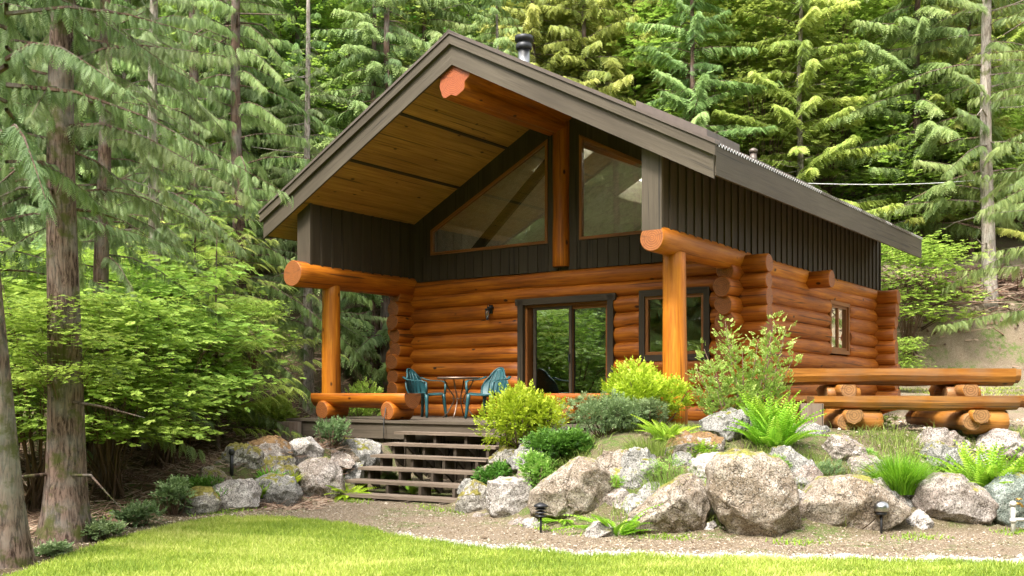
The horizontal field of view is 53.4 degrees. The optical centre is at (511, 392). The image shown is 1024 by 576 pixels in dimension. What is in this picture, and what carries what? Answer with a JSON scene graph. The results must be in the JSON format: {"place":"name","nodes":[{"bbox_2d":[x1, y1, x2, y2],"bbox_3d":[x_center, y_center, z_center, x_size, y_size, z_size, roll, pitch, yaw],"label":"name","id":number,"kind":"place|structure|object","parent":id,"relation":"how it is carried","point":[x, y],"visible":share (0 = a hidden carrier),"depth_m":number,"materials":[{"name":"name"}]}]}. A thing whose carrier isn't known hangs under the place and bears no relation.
{"place":"outdoors","nodes":[
{"label":"outdoors","id":0,"kind":"place"},
{"bbox_2d":[3,291,161,399],"bbox_3d":[-4.385,-0.329,9.909,1.775,1.311,1.712,0,0,23],"label":"understory bush","id":1,"kind":"object","parent":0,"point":[87,340],"visible":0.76,"depth_m":9.75,"materials":[{"name":"green plant"}]},
{"bbox_2d":[0,111,1023,575],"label":"ground","id":2,"kind":"structure","parent":0,"point":[990,349],"depth_m":12.10,"materials":[{"name":"gravel"}]},
{"bbox_2d":[0,0,124,308],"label":"conifer tree","id":3,"kind":"object","parent":2,"relation":"on","point":[29,208],"visible":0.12,"depth_m":23.95,"materials":[{"name":"green plant"}]},
{"bbox_2d":[0,232,157,471],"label":"understory bush","id":4,"kind":"object","parent":2,"relation":"on","point":[2,248],"visible":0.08,"depth_m":14.72,"materials":[{"name":"green plant"}]},
{"bbox_2d":[0,268,192,515],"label":"understory bush","id":5,"kind":"object","parent":2,"relation":"on","point":[34,493],"visible":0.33,"depth_m":12.05,"materials":[{"name":"plant"}]},
{"bbox_2d":[80,516,129,540],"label":"shrub","id":6,"kind":"object","parent":2,"relation":"on","point":[103,527],"visible":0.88,"depth_m":9.96,"materials":[{"name":"green plant"}]},
{"bbox_2d":[0,0,216,464],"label":"conifer tree","id":7,"kind":"object","parent":2,"relation":"on","point":[6,219],"visible":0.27,"depth_m":12.68,"materials":[{"name":"green plant"}]},
{"bbox_2d":[0,0,222,265],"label":"conifer tree","id":8,"kind":"object","parent":2,"relation":"on","point":[132,70],"visible":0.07,"depth_m":25.06,"materials":[{"name":"green plant"}]},
{"bbox_2d":[0,0,224,486],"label":"conifer tree","id":9,"kind":"object","parent":2,"relation":"on","point":[102,262],"visible":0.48,"depth_m":13.43,"materials":[{"name":"green plant"}]},
{"bbox_2d":[1,248,233,469],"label":"understory bush","id":10,"kind":"object","parent":2,"relation":"on","point":[88,444],"visible":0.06,"depth_m":15.33,"materials":[{"name":"green plant"}]},
{"bbox_2d":[0,0,251,544],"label":"conifer tree","id":11,"kind":"object","parent":2,"relation":"on","point":[65,513],"visible":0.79,"depth_m":9.79,"materials":[{"name":"green plant"}]},
{"bbox_2d":[4,286,250,501],"bbox_3d":[-5.026,0.046,12.639,3.557,2.637,3.614,0,0,-7],"label":"understory bush","id":12,"kind":"object","parent":2,"relation":"on","point":[114,473],"visible":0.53,"depth_m":12.49,"materials":[{"name":"plant"}]},
{"bbox_2d":[109,499,168,527],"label":"shrub","id":13,"kind":"object","parent":2,"relation":"on","point":[136,511],"visible":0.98,"depth_m":11.02,"materials":[{"name":"green plant"}]},
{"bbox_2d":[0,0,293,568],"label":"conifer tree","id":14,"kind":"object","parent":2,"relation":"on","point":[16,548],"visible":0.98,"depth_m":8.58,"materials":[{"name":"green plant"}]},
{"bbox_2d":[6,240,287,449],"bbox_3d":[-6.383,-0.739,17.416,4.930,3.488,4.543,0,0,-17],"label":"understory bush","id":15,"kind":"object","parent":2,"relation":"on","point":[172,275],"visible":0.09,"depth_m":17.22,"materials":[{"name":"green plant"}]},
{"bbox_2d":[15,253,306,469],"bbox_3d":[-5.139,-0.423,14.771,4.226,3.122,4.076,0,0,-15],"label":"understory bush","id":16,"kind":"object","parent":2,"relation":"on","point":[162,458],"visible":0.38,"depth_m":14.62,"materials":[{"name":"plant"}]},
{"bbox_2d":[41,0,286,269],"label":"conifer tree","id":17,"kind":"object","parent":2,"relation":"on","point":[195,75],"visible":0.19,"depth_m":23.42,"materials":[{"name":"green plant"}]},
{"bbox_2d":[26,0,312,449],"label":"conifer tree","id":18,"kind":"object","parent":2,"relation":"on","point":[153,7],"visible":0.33,"depth_m":16.95,"materials":[{"name":"green plant"}]},
{"bbox_2d":[146,473,197,515],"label":"shrub","id":19,"kind":"object","parent":2,"relation":"on","point":[179,489],"visible":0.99,"depth_m":11.83,"materials":[{"name":"green plant"}]},
{"bbox_2d":[175,486,220,514],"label":"boulder","id":20,"kind":"object","parent":2,"relation":"on","point":[207,499],"visible":0.61,"depth_m":12.05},
{"bbox_2d":[19,319,380,540],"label":"fallen twigs","id":21,"kind":"object","parent":2,"relation":"on","point":[147,477],"visible":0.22,"depth_m":14.29,"materials":[{"name":"wood"}]},
{"bbox_2d":[117,312,285,450],"bbox_3d":[-5.303,-0.163,16.208,2.963,2.275,3.215,0,0,20],"label":"understory bush","id":22,"kind":"object","parent":2,"relation":"on","point":[185,440],"visible":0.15,"depth_m":15.95,"materials":[{"name":"green plant"}]},
{"bbox_2d":[117,178,307,437],"bbox_3d":[-5.497,-1.250,17.627,4.105,4.862,3.500,0,0,41],"label":"sapling tree","id":23,"kind":"object","parent":2,"relation":"on","point":[195,244],"visible":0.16,"depth_m":17.44,"materials":[{"name":"green plant"}]},
{"bbox_2d":[127,0,321,306],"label":"conifer tree","id":24,"kind":"object","parent":2,"relation":"on","point":[243,92],"visible":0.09,"depth_m":24.58,"materials":[{"name":"green plant"}]},
{"bbox_2d":[143,236,308,452],"bbox_3d":[-4.697,-0.631,15.935,2.722,3.781,3.193,0,0,0],"label":"sapling tree","id":25,"kind":"object","parent":2,"relation":"on","point":[217,248],"visible":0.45,"depth_m":15.98,"materials":[{"name":"green plant"}]},
{"bbox_2d":[211,478,261,509],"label":"boulder","id":26,"kind":"object","parent":2,"relation":"on","point":[246,494],"visible":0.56,"depth_m":12.50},
{"bbox_2d":[213,442,263,468],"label":"boulder","id":27,"kind":"object","parent":2,"relation":"on","point":[251,456],"visible":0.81,"depth_m":13.46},
{"bbox_2d":[121,0,380,414],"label":"conifer tree","id":28,"kind":"object","parent":2,"relation":"on","point":[234,8],"visible":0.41,"depth_m":19.93,"materials":[{"name":"green plant"}]},
{"bbox_2d":[205,298,302,370],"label":"understory bush","id":29,"kind":"object","parent":2,"relation":"on","point":[255,308],"visible":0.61,"depth_m":17.14,"materials":[{"name":"green plant"}]},
{"bbox_2d":[225,398,308,432],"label":"leafy shrub","id":30,"kind":"object","parent":2,"relation":"on","point":[276,412],"visible":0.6,"depth_m":17.72,"materials":[{"name":"green plant"}]},
{"bbox_2d":[247,435,293,456],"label":"boulder","id":31,"kind":"object","parent":2,"relation":"on","point":[275,445],"visible":0.55,"depth_m":13.83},
{"bbox_2d":[197,190,348,415],"bbox_3d":[-5.126,-1.565,19.449,4.105,4.862,3.499,0,0,-25],"label":"sapling tree","id":32,"kind":"object","parent":2,"relation":"on","point":[249,234],"visible":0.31,"depth_m":19.51,"materials":[{"name":"green plant"}]},
{"bbox_2d":[170,0,381,255],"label":"leafy tree","id":33,"kind":"object","parent":2,"relation":"on","point":[326,21],"visible":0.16,"depth_m":26.22,"materials":[{"name":"plant"}]},
{"bbox_2d":[256,472,302,505],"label":"boulder","id":34,"kind":"object","parent":2,"relation":"on","point":[283,488],"visible":0.6,"depth_m":12.94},
{"bbox_2d":[261,455,298,477],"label":"boulder","id":35,"kind":"object","parent":2,"relation":"on","point":[285,463],"visible":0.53,"depth_m":13.60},
{"bbox_2d":[217,0,370,257],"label":"conifer tree","id":36,"kind":"object","parent":2,"relation":"on","point":[284,46],"visible":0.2,"depth_m":26.13,"materials":[{"name":"green plant"}]},
{"bbox_2d":[223,0,386,415],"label":"conifer tree","id":37,"kind":"object","parent":2,"relation":"on","point":[307,353],"visible":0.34,"depth_m":21.46,"materials":[{"name":"green plant"}]},
{"bbox_2d":[289,436,324,464],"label":"boulder","id":38,"kind":"object","parent":2,"relation":"on","point":[308,447],"visible":0.41,"depth_m":14.35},
{"bbox_2d":[296,456,345,499],"bbox_3d":[-2.634,1.195,13.919,0.776,0.640,0.553,0,0,23],"label":"boulder","id":39,"kind":"object","parent":2,"relation":"on","point":[321,473],"visible":0.66,"depth_m":13.71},
{"bbox_2d":[311,416,352,448],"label":"silvery shrub","id":40,"kind":"object","parent":2,"relation":"on","point":[332,428],"visible":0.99,"depth_m":15.05,"materials":[{"name":"green plant"}]},
{"bbox_2d":[251,0,429,409],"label":"conifer tree","id":41,"kind":"object","parent":2,"relation":"on","point":[369,31],"visible":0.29,"depth_m":23.91,"materials":[{"name":"green plant"}]},
{"bbox_2d":[327,437,382,471],"bbox_3d":[-2.411,0.961,15.555,0.964,0.560,0.669,0,0,20],"label":"boulder","id":42,"kind":"object","parent":2,"relation":"on","point":[364,449],"visible":0.38,"depth_m":15.27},
{"bbox_2d":[302,0,424,415],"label":"conifer tree","id":43,"kind":"object","parent":2,"relation":"on","point":[388,79],"visible":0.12,"depth_m":23.87,"materials":[{"name":"green plant"}]},
{"bbox_2d":[310,0,459,134],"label":"leafy tree","id":44,"kind":"object","parent":2,"relation":"on","point":[406,22],"visible":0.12,"depth_m":29.36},
{"bbox_2d":[356,0,471,74],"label":"conifer tree","id":45,"kind":"object","parent":2,"relation":"on","point":[434,35],"visible":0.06,"depth_m":29.36,"materials":[{"name":"green plant"}]},
{"bbox_2d":[339,431,506,504],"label":"porch stairs","id":46,"kind":"structure","parent":2,"relation":"on","point":[418,470],"depth_m":14.19,"materials":[{"name":"wood"}]},
{"bbox_2d":[454,479,486,512],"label":"boulder","id":47,"kind":"object","parent":2,"relation":"on","point":[471,497],"visible":0.62,"depth_m":12.17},
{"bbox_2d":[470,459,514,484],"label":"shrub","id":48,"kind":"object","parent":2,"relation":"on","point":[491,472],"visible":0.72,"depth_m":12.54,"materials":[{"name":"green plant"}]},
{"bbox_2d":[470,0,522,57],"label":"conifer tree","id":49,"kind":"object","parent":2,"relation":"on","point":[500,40],"visible":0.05,"depth_m":26.57,"materials":[{"name":"green plant"}]},
{"bbox_2d":[485,476,532,517],"bbox_3d":[-0.009,1.230,11.804,0.600,0.519,0.419,0,0,0],"label":"boulder","id":50,"kind":"object","parent":2,"relation":"on","point":[507,496],"visible":0.71,"depth_m":11.65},
{"bbox_2d":[0,497,1023,574],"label":"gravel","id":51,"kind":"structure","parent":2,"relation":"on","point":[696,534],"depth_m":10.07,"materials":[{"name":"gravel"}]},
{"bbox_2d":[469,378,572,450],"bbox_3d":[0.110,0.345,13.135,1.355,1.076,1.123,0,0,0],"label":"spirea shrub","id":52,"kind":"object","parent":2,"relation":"on","point":[533,410],"visible":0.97,"depth_m":12.95,"materials":[{"name":"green plant"}]},
{"bbox_2d":[513,448,562,489],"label":"shrub","id":53,"kind":"object","parent":2,"relation":"on","point":[535,466],"visible":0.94,"depth_m":11.72,"materials":[{"name":"green plant"}]},
{"bbox_2d":[479,0,599,89],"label":"conifer tree","id":54,"kind":"object","parent":2,"relation":"on","point":[533,18],"visible":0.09,"depth_m":30.47,"materials":[{"name":"green plant"}]},
{"bbox_2d":[91,497,1023,545],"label":"weeds","id":55,"kind":"object","parent":2,"relation":"on","point":[686,537],"visible":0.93,"depth_m":10.29,"materials":[{"name":"green plant"}]},
{"bbox_2d":[519,423,596,462],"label":"shrub","id":56,"kind":"object","parent":2,"relation":"on","point":[551,442],"visible":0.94,"depth_m":11.88,"materials":[{"name":"green plant"}]},
{"bbox_2d":[472,0,647,105],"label":"tree","id":57,"kind":"object","parent":2,"relation":"on","point":[569,70],"visible":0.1,"depth_m":31.69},
{"bbox_2d":[527,456,614,518],"bbox_3d":[0.654,1.070,11.119,0.983,0.760,0.714,0,0,0],"label":"boulder","id":58,"kind":"object","parent":2,"relation":"on","point":[577,485],"visible":0.73,"depth_m":10.87,"materials":[{"name":"stone"}]},
{"bbox_2d":[258,29,922,480],"bbox_3d":[2.400,-2.294,18.709,9.365,8.537,10.270,0,0,36],"label":"log cabin","id":59,"kind":"object","parent":2,"relation":"on","point":[446,189],"visible":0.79,"depth_m":17.11,"materials":[{"name":"brown wood"}]},
{"bbox_2d":[311,393,420,419],"bbox_3d":[-2.403,0.231,16.584,2.120,0.435,0.500,0,0,36],"label":"log bench","id":60,"kind":"object","parent":59,"relation":"on","point":[400,406],"visible":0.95,"depth_m":16.30,"materials":[{"name":"brown wood"}]},
{"bbox_2d":[402,368,446,417],"bbox_3d":[-1.566,0.007,17.865,0.669,0.867,0.660,0,0,34],"label":"plastic armchair","id":61,"kind":"object","parent":59,"relation":"on","point":[415,382],"visible":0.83,"depth_m":17.95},
{"bbox_2d":[464,367,510,418],"bbox_3d":[-0.370,0.007,17.017,0.660,0.867,0.669,0,0,34],"label":"plastic armchair","id":62,"kind":"object","parent":59,"relation":"on","point":[494,378],"visible":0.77,"depth_m":17.20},
{"bbox_2d":[430,139,547,254],"bbox_3d":[-0.439,-3.433,18.180,2.620,1.780,0.070,0,0,36],"label":"gable window","id":63,"kind":"structure","parent":59,"relation":"in","point":[545,144],"depth_m":17.96,"materials":[{"name":"brown wood"}]},
{"bbox_2d":[515,293,617,418],"bbox_3d":[0.942,-0.578,17.204,2.000,2.070,0.280,0,0,36],"label":"sliding door","id":64,"kind":"structure","parent":59,"relation":"in","point":[565,344],"depth_m":17.18,"materials":[{"name":"brown"}]},
{"bbox_2d":[579,135,641,239],"bbox_3d":[2.124,-3.423,16.312,2.440,1.760,0.070,0,0,36],"label":"gable window","id":65,"kind":"structure","parent":59,"relation":"in","point":[581,138],"depth_m":16.97,"materials":[{"name":"brown wood"}]},
{"bbox_2d":[639,287,711,360],"bbox_3d":[2.554,-1.058,15.950,1.220,1.130,0.130,0,0,36],"label":"front window","id":66,"kind":"structure","parent":59,"relation":"in","point":[645,296],"depth_m":16.05,"materials":[{"name":"brown"}]},
{"bbox_2d":[827,300,849,354],"bbox_3d":[6.056,-1.198,18.985,0.130,0.970,1.100,0,0,36],"label":"side window","id":67,"kind":"structure","parent":59,"relation":"in","point":[839,314],"depth_m":19.10,"materials":[{"name":"brown wood"}]},
{"bbox_2d":[526,0,655,105],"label":"conifer tree","id":68,"kind":"object","parent":2,"relation":"on","point":[571,31],"visible":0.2,"depth_m":30.72,"materials":[{"name":"green plant"}]},
{"bbox_2d":[557,389,649,437],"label":"juniper shrub","id":69,"kind":"object","parent":2,"relation":"on","point":[608,413],"visible":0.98,"depth_m":12.29,"materials":[{"name":"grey plant"}]},
{"bbox_2d":[551,503,662,535],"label":"fern","id":70,"kind":"object","parent":2,"relation":"on","point":[628,526],"visible":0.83,"depth_m":10.27,"materials":[{"name":"green plant"}]},
{"bbox_2d":[619,447,660,488],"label":"boulder","id":71,"kind":"object","parent":2,"relation":"on","point":[633,458],"visible":0.73,"depth_m":11.14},
{"bbox_2d":[596,355,695,424],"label":"spirea shrub","id":72,"kind":"object","parent":2,"relation":"on","point":[640,382],"visible":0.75,"depth_m":12.97,"materials":[{"name":"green plant"}]},
{"bbox_2d":[541,0,750,142],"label":"conifer tree","id":73,"kind":"object","parent":2,"relation":"on","point":[613,62],"visible":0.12,"depth_m":32.34,"materials":[{"name":"green plant"}]},
{"bbox_2d":[631,396,669,428],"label":"juniper shrub","id":74,"kind":"object","parent":2,"relation":"on","point":[653,406],"visible":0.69,"depth_m":12.49,"materials":[{"name":"green plant"}]},
{"bbox_2d":[630,414,704,441],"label":"fern","id":75,"kind":"object","parent":2,"relation":"on","point":[655,430],"visible":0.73,"depth_m":11.69,"materials":[{"name":"green plant"}]},
{"bbox_2d":[627,473,711,533],"bbox_3d":[1.612,1.186,10.497,0.922,0.705,0.698,0,0,0],"label":"boulder","id":76,"kind":"object","parent":2,"relation":"on","point":[686,506],"visible":0.81,"depth_m":10.29,"materials":[{"name":"stone"}]},
{"bbox_2d":[660,430,725,456],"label":"boulder","id":77,"kind":"object","parent":2,"relation":"on","point":[683,445],"visible":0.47,"depth_m":11.48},
{"bbox_2d":[599,0,805,167],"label":"conifer tree","id":78,"kind":"object","parent":2,"relation":"on","point":[660,10],"visible":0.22,"depth_m":31.43,"materials":[{"name":"plant"}]},
{"bbox_2d":[625,0,784,170],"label":"conifer tree","id":79,"kind":"object","parent":2,"relation":"on","point":[696,67],"visible":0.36,"depth_m":28.91,"materials":[{"name":"green plant"}]},
{"bbox_2d":[699,407,753,441],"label":"boulder","id":80,"kind":"object","parent":2,"relation":"on","point":[714,424],"visible":0.6,"depth_m":11.81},
{"bbox_2d":[686,310,804,415],"bbox_3d":[2.794,-0.214,12.212,1.385,1.520,0.820,0,0,0],"label":"tall shrub","id":81,"kind":"object","parent":2,"relation":"on","point":[751,384],"visible":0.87,"depth_m":12.16,"materials":[{"name":"green plant"}]},
{"bbox_2d":[705,449,800,536],"bbox_3d":[2.423,1.059,10.298,0.943,0.979,0.730,0,0,0],"label":"boulder","id":82,"kind":"object","parent":2,"relation":"on","point":[749,492],"visible":0.92,"depth_m":10.03,"materials":[{"name":"stone"}]},
{"bbox_2d":[717,387,816,429],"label":"fern","id":83,"kind":"object","parent":2,"relation":"on","point":[756,403],"visible":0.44,"depth_m":11.71,"materials":[{"name":"green plant"}]},
{"bbox_2d":[670,0,865,176],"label":"tree","id":84,"kind":"object","parent":2,"relation":"on","point":[770,64],"visible":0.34,"depth_m":30.32,"materials":[{"name":"plant"}]},
{"bbox_2d":[723,390,830,446],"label":"fern","id":85,"kind":"object","parent":2,"relation":"on","point":[776,432],"visible":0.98,"depth_m":11.49,"materials":[{"name":"green plant"}]},
{"bbox_2d":[712,0,904,216],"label":"conifer tree","id":86,"kind":"object","parent":2,"relation":"on","point":[806,12],"visible":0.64,"depth_m":29.16,"materials":[{"name":"green plant"}]},
{"bbox_2d":[721,0,933,195],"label":"conifer tree","id":87,"kind":"object","parent":2,"relation":"on","point":[870,14],"visible":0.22,"depth_m":32.30,"materials":[{"name":"plant"}]},
{"bbox_2d":[821,434,867,461],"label":"boulder","id":88,"kind":"object","parent":2,"relation":"on","point":[840,446],"visible":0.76,"depth_m":11.45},
{"bbox_2d":[799,474,911,530],"bbox_3d":[3.501,1.187,10.651,1.200,0.677,0.810,0,0,0],"label":"boulder","id":89,"kind":"object","parent":2,"relation":"on","point":[834,500],"visible":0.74,"depth_m":10.33,"materials":[{"name":"stone"}]},
{"bbox_2d":[779,0,999,196],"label":"conifer tree","id":90,"kind":"object","parent":2,"relation":"on","point":[834,191],"visible":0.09,"depth_m":34.48,"materials":[{"name":"green plant"}]},
{"bbox_2d":[770,368,1023,433],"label":"fence","id":91,"kind":"object","parent":2,"relation":"on","point":[955,400],"visible":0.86,"depth_m":12.67,"materials":[{"name":"brown wood"}]},
{"bbox_2d":[843,450,956,494],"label":"grass tuft","id":92,"kind":"object","parent":2,"relation":"on","point":[905,478],"visible":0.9,"depth_m":10.92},
{"bbox_2d":[818,0,1023,266],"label":"conifer tree","id":93,"kind":"object","parent":2,"relation":"on","point":[918,27],"visible":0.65,"depth_m":29.39,"materials":[{"name":"green plant"}]},
{"bbox_2d":[861,129,1016,258],"bbox_3d":[12.369,-5.734,30.073,5.022,3.723,5.102,0,0,16],"label":"conifer tree","id":94,"kind":"object","parent":2,"relation":"on","point":[937,173],"visible":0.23,"depth_m":29.43,"materials":[{"name":"green plant"}]},
{"bbox_2d":[919,440,964,472],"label":"boulder","id":95,"kind":"object","parent":2,"relation":"on","point":[936,449],"visible":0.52,"depth_m":11.63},
{"bbox_2d":[915,426,971,458],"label":"boulder","id":96,"kind":"object","parent":2,"relation":"on","point":[946,436],"visible":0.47,"depth_m":11.91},
{"bbox_2d":[881,228,1007,360],"bbox_3d":[10.391,-2.477,26.720,4.716,3.336,4.346,0,0,43],"label":"understory bush","id":97,"kind":"object","parent":2,"relation":"on","point":[907,259],"visible":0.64,"depth_m":26.39,"materials":[{"name":"green plant"}]},
{"bbox_2d":[866,0,1023,311],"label":"conifer tree","id":98,"kind":"object","parent":2,"relation":"on","point":[987,129],"visible":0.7,"depth_m":27.54,"materials":[{"name":"green plant"}]},
{"bbox_2d":[873,77,1023,241],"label":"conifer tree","id":99,"kind":"object","parent":2,"relation":"on","point":[1004,111],"visible":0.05,"depth_m":31.48,"materials":[{"name":"green plant"}]},
{"bbox_2d":[881,258,1023,368],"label":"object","id":100,"kind":"object","parent":2,"relation":"on","point":[1005,285],"visible":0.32,"depth_m":27.53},
{"bbox_2d":[884,0,1023,218],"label":"conifer tree","id":101,"kind":"object","parent":2,"relation":"on","point":[1016,31],"visible":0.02,"depth_m":34.77,"materials":[{"name":"green plant"}]},
{"bbox_2d":[910,472,998,524],"bbox_3d":[4.733,1.173,10.960,0.876,0.636,0.648,0,0,0],"label":"boulder","id":102,"kind":"object","parent":2,"relation":"on","point":[956,497],"visible":0.74,"depth_m":10.70,"materials":[{"name":"stone"}]},
{"bbox_2d":[888,0,1023,257],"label":"conifer tree","id":103,"kind":"object","parent":2,"relation":"on","point":[998,230],"visible":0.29,"depth_m":29.64,"materials":[{"name":"green plant"}]},
{"bbox_2d":[914,440,1023,486],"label":"fern","id":104,"kind":"object","parent":2,"relation":"on","point":[983,474],"visible":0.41,"depth_m":11.09,"materials":[{"name":"green plant"}]},
{"bbox_2d":[933,0,1023,335],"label":"conifer tree","id":105,"kind":"object","parent":2,"relation":"on","point":[1015,318],"visible":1,"depth_m":21.04,"materials":[{"name":"green plant"}]},
{"bbox_2d":[975,428,1023,460],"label":"boulder","id":106,"kind":"object","parent":2,"relation":"on","point":[1013,441],"visible":0.62,"depth_m":12.05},
{"bbox_2d":[983,471,1023,527],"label":"boulder","id":107,"kind":"object","parent":2,"relation":"on","point":[1004,495],"visible":0.55,"depth_m":10.73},
{"bbox_2d":[0,514,1023,575],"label":"lawn grass","id":108,"kind":"structure","parent":0,"point":[365,540],"depth_m":8.66,"materials":[{"name":"plant"}]},
{"bbox_2d":[394,529,1023,562],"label":"lawn edging","id":109,"kind":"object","parent":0,"point":[737,553],"depth_m":9.09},
{"bbox_2d":[536,419,1023,526],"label":"ground grass","id":110,"kind":"structure","parent":0,"point":[901,437],"depth_m":11.82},
{"bbox_2d":[816,60,1023,225],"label":"conifer tree","id":111,"kind":"object","parent":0,"point":[863,179],"visible":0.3,"depth_m":30.12,"materials":[{"name":"green plant"}]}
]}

